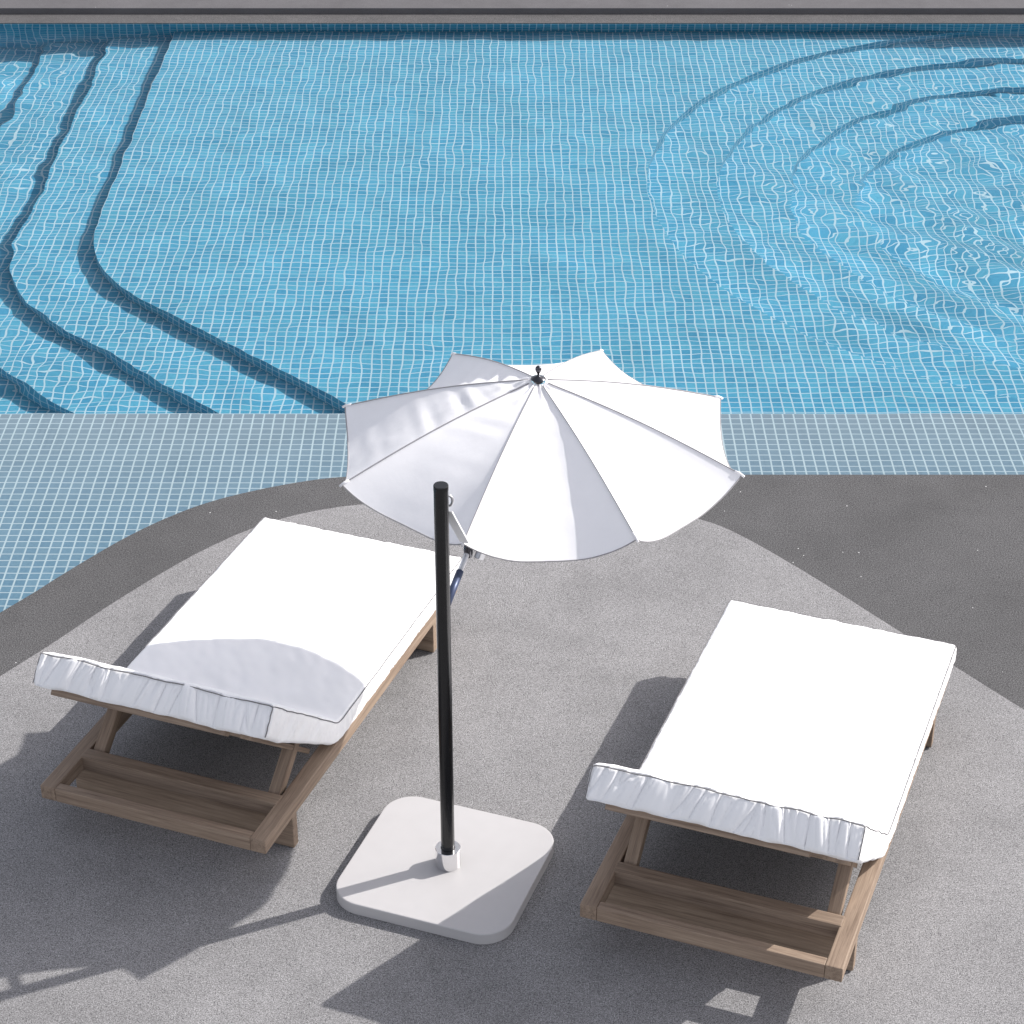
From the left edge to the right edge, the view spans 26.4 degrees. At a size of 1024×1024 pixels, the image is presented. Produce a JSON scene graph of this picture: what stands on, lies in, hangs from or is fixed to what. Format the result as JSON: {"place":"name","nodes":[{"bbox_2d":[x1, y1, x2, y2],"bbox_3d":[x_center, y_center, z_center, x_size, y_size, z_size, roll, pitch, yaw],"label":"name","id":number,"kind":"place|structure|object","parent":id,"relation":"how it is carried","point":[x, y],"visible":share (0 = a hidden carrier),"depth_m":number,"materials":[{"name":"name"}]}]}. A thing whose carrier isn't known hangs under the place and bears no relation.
{"place":"outdoors","nodes":[
{"label":"outdoors","id":0,"kind":"place"},
{"bbox_2d":[0,24,1004,24],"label":"pool wall","id":1,"kind":"structure","parent":0,"point":[543,24],"depth_m":14.62,"materials":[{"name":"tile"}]},
{"bbox_2d":[0,14,1023,23],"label":"coping","id":2,"kind":"object","parent":1,"relation":"on","point":[511,18],"visible":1,"depth_m":14.59,"materials":[{"name":"stone"}]},
{"bbox_2d":[0,24,1023,611],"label":"water","id":3,"kind":"structure","parent":0,"point":[238,258],"depth_m":11.57,"materials":[{"name":"blue liquid"}]},
{"bbox_2d":[0,504,1023,1023],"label":"paving","id":4,"kind":"structure","parent":0,"point":[566,676],"depth_m":7.21,"materials":[{"name":"grey concrete"}]},
{"bbox_2d":[32,517,461,853],"bbox_3d":[-0.875,0.447,7.697,0.851,0.648,1.705,11,33,18],"label":"sun lounger","id":5,"kind":"object","parent":4,"relation":"on","point":[288,638],"visible":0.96,"depth_m":7.59,"materials":[{"name":"white fabric"}]},
{"bbox_2d":[336,349,744,943],"bbox_3d":[0.085,0.269,7.204,1.319,1.470,1.770,0,31,0],"label":"patio umbrella","id":6,"kind":"object","parent":4,"relation":"on","point":[594,454],"visible":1,"depth_m":6.94,"materials":[{"name":"white fabric"}]},
{"bbox_2d":[580,600,955,981],"bbox_3d":[0.896,0.749,7.193,0.851,0.648,1.705,11,33,18],"label":"sun lounger","id":7,"kind":"object","parent":4,"relation":"on","point":[797,733],"visible":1,"depth_m":7.10,"materials":[{"name":"white fabric"}]},
{"bbox_2d":[0,475,1023,708],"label":"deck","id":8,"kind":"structure","parent":0,"point":[937,557],"depth_m":8.84,"materials":[{"name":"concrete"}]},
{"bbox_2d":[0,0,1023,13],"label":"terrace","id":9,"kind":"structure","parent":0,"point":[511,6],"depth_m":14.69,"materials":[{"name":"stone"}]}
]}

